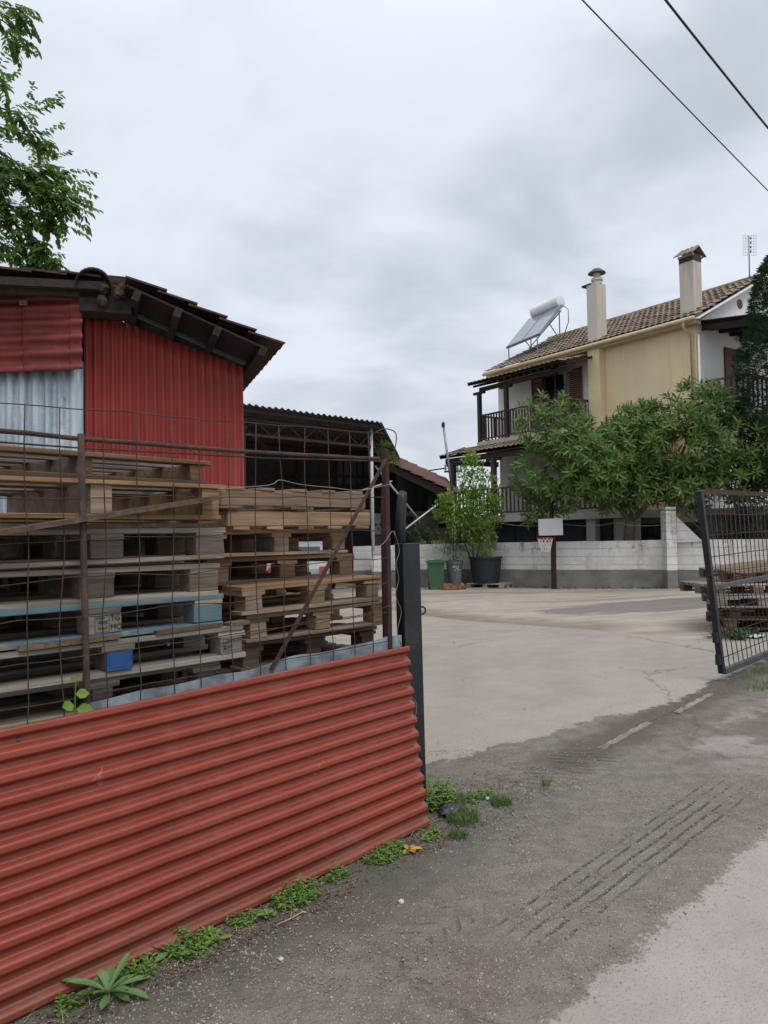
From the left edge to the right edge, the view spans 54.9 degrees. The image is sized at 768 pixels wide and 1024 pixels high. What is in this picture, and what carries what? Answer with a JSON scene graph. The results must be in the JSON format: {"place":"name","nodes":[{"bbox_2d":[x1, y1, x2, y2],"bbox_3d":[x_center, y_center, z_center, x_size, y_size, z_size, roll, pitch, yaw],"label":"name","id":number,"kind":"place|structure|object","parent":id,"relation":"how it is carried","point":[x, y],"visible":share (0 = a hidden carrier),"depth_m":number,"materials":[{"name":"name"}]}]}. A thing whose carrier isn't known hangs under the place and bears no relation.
{"place":"outdoors","nodes":[
{"label":"outdoors","id":0,"kind":"place"},
{"bbox_2d":[0,616,15,621],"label":"pallet","id":1,"kind":"object","parent":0,"point":[7,619],"visible":0.01,"depth_m":3.53,"materials":[{"name":"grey wood"}]},
{"bbox_2d":[0,577,13,590],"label":"pallet","id":2,"kind":"object","parent":1,"relation":"on","point":[6,580],"visible":0.05,"depth_m":3.54,"materials":[{"name":"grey wood"}]},
{"bbox_2d":[0,537,127,558],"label":"pallet","id":3,"kind":"object","parent":2,"relation":"on","point":[7,551],"visible":0.1,"depth_m":3.54,"materials":[{"name":"brown wood"}]},
{"bbox_2d":[266,541,335,590],"bbox_3d":[-2.371,1.634,22.151,1.700,1.500,3.820,-1,-2,0],"label":"parked car","id":4,"kind":"object","parent":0,"point":[318,568],"visible":0.11,"depth_m":20.51,"materials":[{"name":"white paint"}]},
{"bbox_2d":[0,0,767,514],"label":"sky","id":5,"kind":"structure","parent":0,"point":[386,192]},
{"bbox_2d":[6,666,767,1023],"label":"road","id":6,"kind":"structure","parent":0,"point":[706,966],"depth_m":3.00,"materials":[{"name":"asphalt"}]},
{"bbox_2d":[53,991,87,1017],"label":"weed clump","id":7,"kind":"object","parent":6,"relation":"on","point":[66,1001],"visible":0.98,"depth_m":2.52,"materials":[{"name":"green plant"}]},
{"bbox_2d":[60,952,150,1010],"bbox_3d":[-0.972,1.636,2.586,0.332,0.098,0.235,-1,-2,0],"label":"leafy weed","id":8,"kind":"object","parent":6,"relation":"on","point":[108,976],"visible":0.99,"depth_m":2.59,"materials":[{"name":"green plant"}]},
{"bbox_2d":[113,952,156,983],"bbox_3d":[-0.923,1.671,2.702,0.182,0.060,0.139,0,-2,-19],"label":"weed clump","id":9,"kind":"object","parent":6,"relation":"on","point":[145,964],"visible":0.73,"depth_m":2.70,"materials":[{"name":"green plant"}]},
{"bbox_2d":[153,933,196,962],"bbox_3d":[-0.826,1.663,2.817,0.225,0.041,0.128,-3,-2,42],"label":"leafy weed","id":10,"kind":"object","parent":6,"relation":"on","point":[161,956],"visible":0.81,"depth_m":2.81,"materials":[{"name":"green plant"}]},
{"bbox_2d":[151,925,220,962],"bbox_3d":[-0.757,1.665,2.865,0.185,0.076,0.290,-3,-2,42],"label":"weed clump","id":11,"kind":"object","parent":6,"relation":"on","point":[196,945],"visible":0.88,"depth_m":2.84,"materials":[{"name":"green plant"}]},
{"bbox_2d":[0,646,430,1023],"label":"corrugated panel","id":12,"kind":"object","parent":6,"relation":"on","point":[134,829],"visible":1,"depth_m":3.01,"materials":[{"name":"metal"}]},
{"bbox_2d":[204,925,232,945],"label":"leafy weed","id":13,"kind":"object","parent":6,"relation":"on","point":[213,935],"visible":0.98,"depth_m":2.91,"materials":[{"name":"green plant"}]},
{"bbox_2d":[224,909,259,927],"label":"weed clump","id":14,"kind":"object","parent":6,"relation":"on","point":[244,921],"visible":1,"depth_m":3.02,"materials":[{"name":"green plant"}]},
{"bbox_2d":[256,908,275,918],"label":"leafy weed","id":15,"kind":"object","parent":6,"relation":"on","point":[265,913],"visible":1,"depth_m":3.07,"materials":[{"name":"green plant"}]},
{"bbox_2d":[9,771,553,1023],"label":"leaf litter","id":16,"kind":"object","parent":6,"relation":"on","point":[156,968],"visible":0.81,"depth_m":2.96,"materials":[{"name":"plant"}]},
{"bbox_2d":[270,873,322,911],"bbox_3d":[-0.378,1.650,3.213,0.247,0.088,0.202,0,-2,-29],"label":"weed clump","id":17,"kind":"object","parent":6,"relation":"on","point":[302,897],"visible":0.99,"depth_m":3.20,"materials":[{"name":"green plant"}]},
{"bbox_2d":[319,859,349,882],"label":"weed clump","id":18,"kind":"object","parent":6,"relation":"on","point":[334,876],"visible":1,"depth_m":3.39,"materials":[{"name":"green plant"}]},
{"bbox_2d":[362,839,411,864],"bbox_3d":[0.015,1.650,3.594,0.280,0.072,0.173,0,-2,-38],"label":"weed clump","id":19,"kind":"object","parent":6,"relation":"on","point":[389,851],"visible":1,"depth_m":3.58,"materials":[{"name":"green plant"}]},
{"bbox_2d":[403,844,422,852],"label":"fallen leaf","id":20,"kind":"object","parent":6,"relation":"on","point":[413,849],"visible":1,"depth_m":3.64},
{"bbox_2d":[418,825,442,841],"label":"weed clump","id":21,"kind":"object","parent":6,"relation":"on","point":[436,832],"visible":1,"depth_m":3.79,"materials":[{"name":"green plant"}]},
{"bbox_2d":[436,802,467,816],"bbox_3d":[0.378,1.649,4.090,0.184,0.080,0.121,-1,-2,0],"label":"rock","id":22,"kind":"object","parent":6,"relation":"on","point":[441,810],"visible":0.62,"depth_m":4.07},
{"bbox_2d":[448,826,469,840],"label":"grass tuft","id":23,"kind":"object","parent":6,"relation":"on","point":[458,835],"visible":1,"depth_m":3.79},
{"bbox_2d":[442,804,483,825],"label":"grass tuft","id":24,"kind":"object","parent":6,"relation":"on","point":[462,815],"visible":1,"depth_m":3.99,"materials":[{"name":"plant"}]},
{"bbox_2d":[487,792,513,807],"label":"grass tuft","id":25,"kind":"object","parent":6,"relation":"on","point":[503,801],"visible":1,"depth_m":4.20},
{"bbox_2d":[536,771,554,786],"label":"grass tuft","id":26,"kind":"object","parent":6,"relation":"on","point":[543,784],"visible":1,"depth_m":4.47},
{"bbox_2d":[597,721,652,748],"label":"concrete kerb","id":27,"kind":"structure","parent":6,"relation":"on","point":[638,728],"depth_m":5.46,"materials":[{"name":"concrete"}]},
{"bbox_2d":[673,693,713,713],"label":"concrete kerb","id":28,"kind":"structure","parent":6,"relation":"on","point":[696,701],"depth_m":6.29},
{"bbox_2d":[285,583,767,823],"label":"yard","id":29,"kind":"structure","parent":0,"point":[507,675],"depth_m":8.00,"materials":[{"name":"concrete"}]},
{"bbox_2d":[0,0,103,271],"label":"overhanging tree","id":30,"kind":"object","parent":29,"relation":"on","point":[36,187],"visible":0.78,"depth_m":9.87,"materials":[{"name":"green plant"}]},
{"bbox_2d":[0,675,179,719],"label":"pallet","id":31,"kind":"object","parent":29,"relation":"on","point":[32,710],"visible":0.13,"depth_m":3.09,"materials":[{"name":"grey wood"}]},
{"bbox_2d":[0,646,220,728],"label":"pallet","id":32,"kind":"object","parent":31,"relation":"on","point":[52,694],"visible":0.3,"depth_m":3.11,"materials":[{"name":"grey wood"}]},
{"bbox_2d":[0,616,245,693],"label":"pallet","id":33,"kind":"object","parent":32,"relation":"on","point":[119,663],"visible":0.69,"depth_m":3.11,"materials":[{"name":"grey wood"}]},
{"bbox_2d":[14,635,119,651],"bbox_3d":[-1.217,0.502,2.850,0.073,0.020,0.383,-3,-3,45],"label":"wood offcut","id":34,"kind":"object","parent":33,"relation":"on","point":[56,644],"visible":0.86,"depth_m":2.81,"materials":[{"name":"wood"}]},
{"bbox_2d":[0,593,223,650],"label":"pallet","id":35,"kind":"object","parent":33,"relation":"on","point":[188,615],"visible":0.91,"depth_m":3.15,"materials":[{"name":"blue paint"}]},
{"bbox_2d":[0,561,219,609],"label":"pallet","id":36,"kind":"object","parent":35,"relation":"on","point":[118,588],"visible":0.87,"depth_m":3.16,"materials":[{"name":"grey wood"}]},
{"bbox_2d":[0,527,225,568],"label":"pallet","id":37,"kind":"object","parent":36,"relation":"on","point":[122,551],"visible":0.96,"depth_m":3.20,"materials":[{"name":"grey wood"}]},
{"bbox_2d":[0,523,142,528],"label":"wood offcut","id":38,"kind":"object","parent":37,"relation":"on","point":[117,525],"visible":0.67,"depth_m":2.94,"materials":[{"name":"wood"}]},
{"bbox_2d":[65,528,111,528],"bbox_3d":[-1.487,0.068,3.254,0.092,0.021,1.004,-3,-3,45],"label":"wood offcut","id":39,"kind":"object","parent":37,"relation":"on","point":[88,528],"depth_m":3.35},
{"bbox_2d":[0,475,226,523],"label":"pallet","id":40,"kind":"object","parent":39,"relation":"on","point":[41,510],"visible":0.77,"depth_m":3.22,"materials":[{"name":"beige wood"}]},
{"bbox_2d":[0,445,210,483],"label":"pallet","id":41,"kind":"object","parent":40,"relation":"on","point":[42,462],"visible":0.64,"depth_m":3.16,"materials":[{"name":"brown wood"}]},
{"bbox_2d":[0,495,221,534],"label":"loose plank","id":42,"kind":"object","parent":40,"relation":"on","point":[28,527],"visible":1,"depth_m":2.87,"materials":[{"name":"brown wood"}]},
{"bbox_2d":[143,523,215,527],"bbox_3d":[-0.945,0.059,3.228,0.433,0.021,0.093,1,-3,-45],"label":"wood offcut","id":43,"kind":"object","parent":37,"relation":"on","point":[160,525],"visible":0.79,"depth_m":3.21,"materials":[{"name":"wood"}]},
{"bbox_2d":[151,623,222,635],"bbox_3d":[-0.856,0.506,3.211,0.323,0.021,0.070,1,-3,-45],"label":"wood offcut","id":44,"kind":"object","parent":33,"relation":"on","point":[177,630],"visible":0.86,"depth_m":3.17,"materials":[{"name":"wood"}]},
{"bbox_2d":[223,619,249,626],"bbox_3d":[-0.679,0.509,3.387,0.073,0.022,0.102,-3,-2,44],"label":"wood offcut","id":45,"kind":"object","parent":33,"relation":"on","point":[240,622],"visible":0.79,"depth_m":3.37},
{"bbox_2d":[0,266,285,645],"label":"shed","id":46,"kind":"structure","parent":29,"relation":"on","point":[70,339],"depth_m":6.99,"materials":[{"name":"red metal"}]},
{"bbox_2d":[0,402,392,723],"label":"wire fence","id":47,"kind":"object","parent":29,"relation":"on","point":[385,558],"visible":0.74,"depth_m":3.19,"materials":[{"name":"metal"}]},
{"bbox_2d":[62,673,92,713],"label":"young vine","id":48,"kind":"object","parent":47,"relation":"attached to","point":[68,705],"visible":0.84,"depth_m":2.80,"materials":[{"name":"green plant"}]},
{"bbox_2d":[220,480,389,490],"bbox_3d":[-0.346,-0.128,3.647,1.098,0.065,0.003,1,-3,-45],"label":"loose wire","id":49,"kind":"object","parent":47,"relation":"hanging from","point":[301,484],"visible":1,"depth_m":3.58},
{"bbox_2d":[230,604,391,639],"bbox_3d":[-0.319,0.534,3.634,1.022,0.079,0.005,1,-3,-45],"label":"loose wire","id":50,"kind":"object","parent":47,"relation":"hanging from","point":[309,621],"visible":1,"depth_m":3.58,"materials":[{"name":"metal"}]},
{"bbox_2d":[375,428,396,459],"bbox_3d":[0.012,-0.370,4.001,0.167,0.168,0.006,1,-3,-45],"label":"bent wire","id":51,"kind":"object","parent":47,"relation":"attached to","point":[396,439],"visible":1,"depth_m":4.04,"materials":[{"name":"metal"}]},
{"bbox_2d":[394,531,402,646],"bbox_3d":[0.092,0.449,4.098,0.086,0.686,0.002,1,-3,-45],"label":"loose wire","id":52,"kind":"object","parent":47,"relation":"hanging from","point":[396,588],"visible":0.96,"depth_m":4.08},
{"bbox_2d":[91,635,401,709],"bbox_3d":[-0.523,1.168,3.449,1.780,1.000,0.024,1,-3,-45],"label":"metal sheet","id":53,"kind":"object","parent":29,"relation":"on","point":[150,693],"visible":0.1,"depth_m":3.41,"materials":[{"name":"metal"}]},
{"bbox_2d":[178,642,350,682],"bbox_3d":[-0.733,0.912,4.466,1.020,0.148,1.005,1,-2,-44],"label":"pallet","id":54,"kind":"object","parent":29,"relation":"on","point":[227,664],"visible":0.12,"depth_m":4.30,"materials":[{"name":"beige wood"}]},
{"bbox_2d":[146,617,376,671],"bbox_3d":[-0.753,0.767,4.450,1.003,0.150,1.022,-2,-3,43],"label":"pallet","id":55,"kind":"object","parent":54,"relation":"on","point":[301,644],"visible":0.28,"depth_m":4.12,"materials":[{"name":"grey wood"}]},
{"bbox_2d":[219,593,381,642],"bbox_3d":[-0.674,0.613,4.449,1.014,0.150,1.004,0,-2,-43],"label":"pallet","id":56,"kind":"object","parent":55,"relation":"on","point":[271,620],"visible":0.4,"depth_m":4.09,"materials":[{"name":"beige wood"}]},
{"bbox_2d":[218,573,381,615],"bbox_3d":[-0.721,0.467,4.389,1.003,0.150,1.020,-3,-2,44],"label":"pallet","id":57,"kind":"object","parent":56,"relation":"on","point":[242,592],"visible":0.52,"depth_m":4.05,"materials":[{"name":"beige wood"}]},
{"bbox_2d":[184,553,354,585],"bbox_3d":[-0.881,0.331,4.449,1.013,0.150,1.004,1,-3,-44],"label":"pallet","id":58,"kind":"object","parent":57,"relation":"on","point":[339,569],"visible":0.5,"depth_m":4.20,"materials":[{"name":"brown wood"}]},
{"bbox_2d":[184,529,347,556],"bbox_3d":[-0.922,0.187,4.390,1.004,0.150,1.021,-3,-3,43],"label":"pallet","id":59,"kind":"object","parent":58,"relation":"on","point":[242,545],"visible":0.39,"depth_m":4.23,"materials":[{"name":"beige wood"}]},
{"bbox_2d":[175,508,369,529],"bbox_3d":[-0.782,0.057,4.451,1.003,0.117,1.007,1,-2,-44],"label":"pallet","id":60,"kind":"object","parent":59,"relation":"on","point":[242,519],"visible":0.61,"depth_m":4.07,"materials":[{"name":"beige wood"}]},
{"bbox_2d":[219,486,364,513],"bbox_3d":[-0.816,-0.052,4.405,1.007,0.118,1.003,-3,-3,45],"label":"pallet","id":61,"kind":"object","parent":60,"relation":"on","point":[275,504],"visible":0.56,"depth_m":4.05,"materials":[{"name":"beige wood"}]},
{"bbox_2d":[243,403,435,573],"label":"open shed","id":62,"kind":"structure","parent":29,"relation":"on","point":[268,472],"depth_m":25.47,"materials":[{"name":"metal"}]},
{"bbox_2d":[373,439,402,507],"bbox_3d":[0.188,-0.552,23.079,1.039,3.492,0.661,-1,-2,-16],"label":"roof vine","id":63,"kind":"object","parent":62,"relation":"attached to","point":[395,459],"visible":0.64,"depth_m":23.11,"materials":[{"name":"green plant"}]},
{"bbox_2d":[374,514,380,545],"bbox_3d":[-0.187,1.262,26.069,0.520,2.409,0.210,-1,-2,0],"label":"socket box","id":64,"kind":"object","parent":29,"relation":"on","point":[377,522],"visible":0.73,"depth_m":26.01,"materials":[{"name":"grey plastic"}]},
{"bbox_2d":[371,551,391,589],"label":"pier","id":65,"kind":"structure","parent":29,"relation":"on","point":[376,570],"depth_m":22.46,"materials":[{"name":"concrete"}]},
{"bbox_2d":[395,490,425,788],"bbox_3d":[0.170,0.808,4.270,0.252,1.866,0.102,1,-3,-45],"label":"gate post","id":66,"kind":"object","parent":29,"relation":"on","point":[408,597],"visible":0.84,"depth_m":4.23,"materials":[{"name":"metal"}]},
{"bbox_2d":[393,520,439,543],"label":"garden bush","id":67,"kind":"object","parent":29,"relation":"on","point":[426,534],"visible":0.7,"depth_m":24.48,"materials":[{"name":"green plant"}]},
{"bbox_2d":[389,455,455,543],"bbox_3d":[0.869,0.015,28.135,3.844,5.192,5.256,-1,-2,0],"label":"lean to","id":68,"kind":"object","parent":29,"relation":"on","point":[421,487],"visible":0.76,"depth_m":30.36,"materials":[{"name":"red tile"}]},
{"bbox_2d":[406,516,412,542],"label":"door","id":69,"kind":"structure","parent":68,"relation":"in","point":[409,519],"depth_m":30.36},
{"bbox_2d":[422,516,428,531],"bbox_3d":[1.716,0.499,30.376,0.260,0.650,0.035,-1,-2,0],"label":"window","id":70,"kind":"structure","parent":68,"relation":"in","point":[425,519],"depth_m":30.36,"materials":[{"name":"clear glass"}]},
{"bbox_2d":[426,559,445,588],"bbox_3d":[1.554,1.871,22.168,0.560,0.885,0.594,-1,-2,0],"label":"wheelie bin","id":71,"kind":"object","parent":29,"relation":"on","point":[435,568],"visible":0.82,"depth_m":21.93,"materials":[{"name":"green plastic"}]},
{"bbox_2d":[422,774,459,811],"bbox_3d":[0.301,1.606,4.218,0.348,0.168,0.259,0,-2,-25],"label":"weed clump","id":72,"kind":"object","parent":29,"relation":"on","point":[433,800],"visible":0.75,"depth_m":4.20,"materials":[{"name":"green plant"}]},
{"bbox_2d":[442,422,455,543],"bbox_3d":[2.136,-0.236,24.018,0.422,5.393,0.110,-1,-2,0],"label":"leaning pole","id":73,"kind":"object","parent":29,"relation":"on","point":[448,461],"visible":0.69,"depth_m":24.03,"materials":[{"name":"black metal"}]},
{"bbox_2d":[440,582,465,589],"bbox_3d":[2.053,2.213,21.904,0.787,0.248,0.441,-1,-2,0],"label":"rubble heap","id":74,"kind":"object","parent":29,"relation":"on","point":[450,586],"visible":0.93,"depth_m":21.76,"materials":[{"name":"brown stone"}]},
{"bbox_2d":[446,560,462,584],"bbox_3d":[2.154,1.893,22.501,0.530,0.840,0.530,-1,-2,0],"label":"grey bin","id":75,"kind":"object","parent":29,"relation":"on","point":[454,571],"visible":0.95,"depth_m":22.31,"materials":[{"name":"plastic"}]},
{"bbox_2d":[439,535,466,560],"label":"potted plant","id":76,"kind":"object","parent":75,"relation":"in","point":[453,545],"visible":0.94,"depth_m":22.46,"materials":[{"name":"green plant"}]},
{"bbox_2d":[443,787,474,805],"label":"grass tuft","id":77,"kind":"object","parent":29,"relation":"on","point":[463,799],"visible":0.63,"depth_m":4.26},
{"bbox_2d":[466,787,496,803],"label":"weed clump","id":78,"kind":"object","parent":29,"relation":"on","point":[483,793],"visible":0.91,"depth_m":4.31,"materials":[{"name":"green plant"}]},
{"bbox_2d":[466,582,512,588],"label":"pallet","id":79,"kind":"object","parent":29,"relation":"on","point":[503,585],"visible":0.88,"depth_m":22.25,"materials":[{"name":"grey wood"}]},
{"bbox_2d":[468,556,502,583],"bbox_3d":[3.092,1.754,22.454,1.060,0.790,1.060,-1,-2,0],"label":"plant pot","id":80,"kind":"object","parent":79,"relation":"on","point":[485,570],"visible":0.98,"depth_m":22.07,"materials":[{"name":"black plastic"}]},
{"bbox_2d":[429,448,507,556],"bbox_3d":[2.545,-0.200,22.277,2.435,3.522,1.440,-1,-2,0],"label":"potted tree","id":81,"kind":"object","parent":80,"relation":"in","point":[465,522],"visible":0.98,"depth_m":22.20,"materials":[{"name":"green plant"}]},
{"bbox_2d":[354,585,693,588],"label":"fallen leaves","id":82,"kind":"object","parent":29,"relation":"on","point":[583,587],"visible":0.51,"depth_m":21.15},
{"bbox_2d":[537,495,562,588],"bbox_3d":[4.711,0.868,21.153,0.873,2.818,0.644,0,-2,-30],"label":"basketball hoop","id":83,"kind":"object","parent":29,"relation":"on","point":[552,527],"visible":1,"depth_m":21.30,"materials":[{"name":"white metal"}]},
{"bbox_2d":[353,507,767,588],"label":"boundary wall","id":84,"kind":"structure","parent":29,"relation":"on","point":[672,557],"depth_m":21.33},
{"bbox_2d":[659,506,765,531],"bbox_3d":[9.407,0.212,20.098,3.834,0.824,0.040,-1,-2,0],"label":"iron railing","id":85,"kind":"object","parent":84,"relation":"on","point":[727,510],"visible":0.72,"depth_m":20.09,"materials":[{"name":"black metal"}]},
{"bbox_2d":[439,245,767,543],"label":"house","id":86,"kind":"structure","parent":29,"relation":"on","point":[601,365],"depth_m":25.25,"materials":[{"name":"yellow paint"}]},
{"bbox_2d":[495,522,515,542],"bbox_3d":[4.392,1.395,26.611,0.045,2.012,0.970,0,-2,-35],"label":"garage door","id":87,"kind":"structure","parent":86,"relation":"in","point":[507,534],"depth_m":26.56,"materials":[{"name":"metal"}]},
{"bbox_2d":[515,522,535,541],"bbox_3d":[4.963,1.359,25.805,0.045,2.012,0.943,0,-2,-35],"label":"garage door","id":88,"kind":"structure","parent":86,"relation":"in","point":[523,534],"depth_m":25.80,"materials":[{"name":"metal"}]},
{"bbox_2d":[506,295,568,360],"bbox_3d":[6.360,-7.543,30.231,1.784,2.616,2.152,0,-2,-35],"label":"solar heater","id":89,"kind":"object","parent":86,"relation":"on","point":[543,315],"visible":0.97,"depth_m":30.16,"materials":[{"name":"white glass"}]},
{"bbox_2d":[538,531,558,541],"bbox_3d":[5.559,1.323,24.965,0.045,2.012,0.883,0,-2,-35],"label":"garage door","id":90,"kind":"structure","parent":86,"relation":"in","point":[547,536],"depth_m":24.98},
{"bbox_2d":[543,373,564,430],"bbox_3d":[6.415,-4.015,27.585,0.056,2.337,1.115,0,-2,-35],"label":"balcony door","id":91,"kind":"structure","parent":86,"relation":"in","point":[554,383],"depth_m":27.69,"materials":[{"name":"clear glass"}]},
{"bbox_2d":[560,520,584,541],"bbox_3d":[6.154,1.286,24.127,0.045,2.012,1.010,0,-2,-35],"label":"garage door","id":92,"kind":"structure","parent":86,"relation":"in","point":[571,532],"depth_m":24.07,"materials":[{"name":"metal"}]},
{"bbox_2d":[600,519,612,540],"bbox_3d":[6.907,1.239,23.065,0.045,2.012,0.583,0,-2,-35],"label":"garage door","id":93,"kind":"structure","parent":86,"relation":"in","point":[606,531],"depth_m":23.00,"materials":[{"name":"metal"}]},
{"bbox_2d":[736,351,751,407],"bbox_3d":[11.925,-4.185,24.513,0.900,2.288,0.035,0,-2,-35],"label":"balcony door","id":94,"kind":"structure","parent":86,"relation":"in","point":[737,351],"depth_m":24.55,"materials":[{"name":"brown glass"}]},
{"bbox_2d":[737,524,759,538],"bbox_3d":[10.534,1.235,21.340,1.200,1.782,0.039,0,-2,-35],"label":"basement door","id":95,"kind":"structure","parent":86,"relation":"in","point":[738,535],"depth_m":21.26,"materials":[{"name":"black metal"}]},
{"bbox_2d":[743,235,756,284],"bbox_3d":[12.459,-8.513,25.081,0.462,1.843,0.238,0,-2,-18],"label":"antenna","id":96,"kind":"object","parent":86,"relation":"attached to","point":[749,251],"visible":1,"depth_m":25.14,"materials":[{"name":"grey metal"}]},
{"bbox_2d":[507,375,767,540],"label":"loquat tree","id":97,"kind":"object","parent":29,"relation":"on","point":[635,474],"visible":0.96,"depth_m":20.69,"materials":[{"name":"green plant"}]},
{"bbox_2d":[696,489,767,673],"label":"gate","id":98,"kind":"structure","parent":29,"relation":"on","point":[712,587],"depth_m":7.33,"materials":[{"name":"metal"}]},
{"bbox_2d":[700,620,765,639],"bbox_3d":[5.151,1.531,10.223,0.712,0.213,2.530,-3,-2,43],"label":"nettle patch","id":99,"kind":"object","parent":29,"relation":"on","point":[741,632],"visible":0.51,"depth_m":9.68,"materials":[{"name":"green plant"}]},
{"bbox_2d":[706,611,767,629],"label":"pallet","id":100,"kind":"object","parent":29,"relation":"on","point":[708,616],"visible":0.5,"depth_m":9.95,"materials":[{"name":"brown wood"}]},
{"bbox_2d":[705,601,767,617],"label":"pallet","id":101,"kind":"object","parent":100,"relation":"on","point":[738,612],"visible":0.41,"depth_m":10.05,"materials":[{"name":"brown wood"}]},
{"bbox_2d":[701,592,767,607],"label":"pallet","id":102,"kind":"object","parent":101,"relation":"on","point":[703,597],"visible":0.42,"depth_m":9.91,"materials":[{"name":"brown wood"}]},
{"bbox_2d":[679,580,767,595],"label":"pallet","id":103,"kind":"object","parent":102,"relation":"on","point":[700,587],"visible":0.62,"depth_m":10.43,"materials":[{"name":"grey wood"}]},
{"bbox_2d":[699,559,767,583],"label":"pallet","id":104,"kind":"object","parent":103,"relation":"on","point":[702,573],"visible":0.69,"depth_m":10.71,"materials":[{"name":"brown wood"}]},
{"bbox_2d":[729,255,767,538],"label":"conifer tree","id":105,"kind":"object","parent":29,"relation":"on","point":[759,282],"visible":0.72,"depth_m":20.52,"materials":[{"name":"green plant"}]},
{"bbox_2d":[582,0,767,190],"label":"overhead cable","id":106,"kind":"object","parent":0,"point":[619,38],"visible":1,"depth_m":9.09,"materials":[{"name":"rubber"}]},
{"bbox_2d":[664,0,767,128],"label":"overhead cable","id":107,"kind":"object","parent":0,"point":[711,57],"visible":1,"depth_m":7.53,"materials":[{"name":"rubber"}]},
{"bbox_2d":[727,662,767,690],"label":"grass strip","id":108,"kind":"object","parent":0,"point":[757,682],"depth_m":7.01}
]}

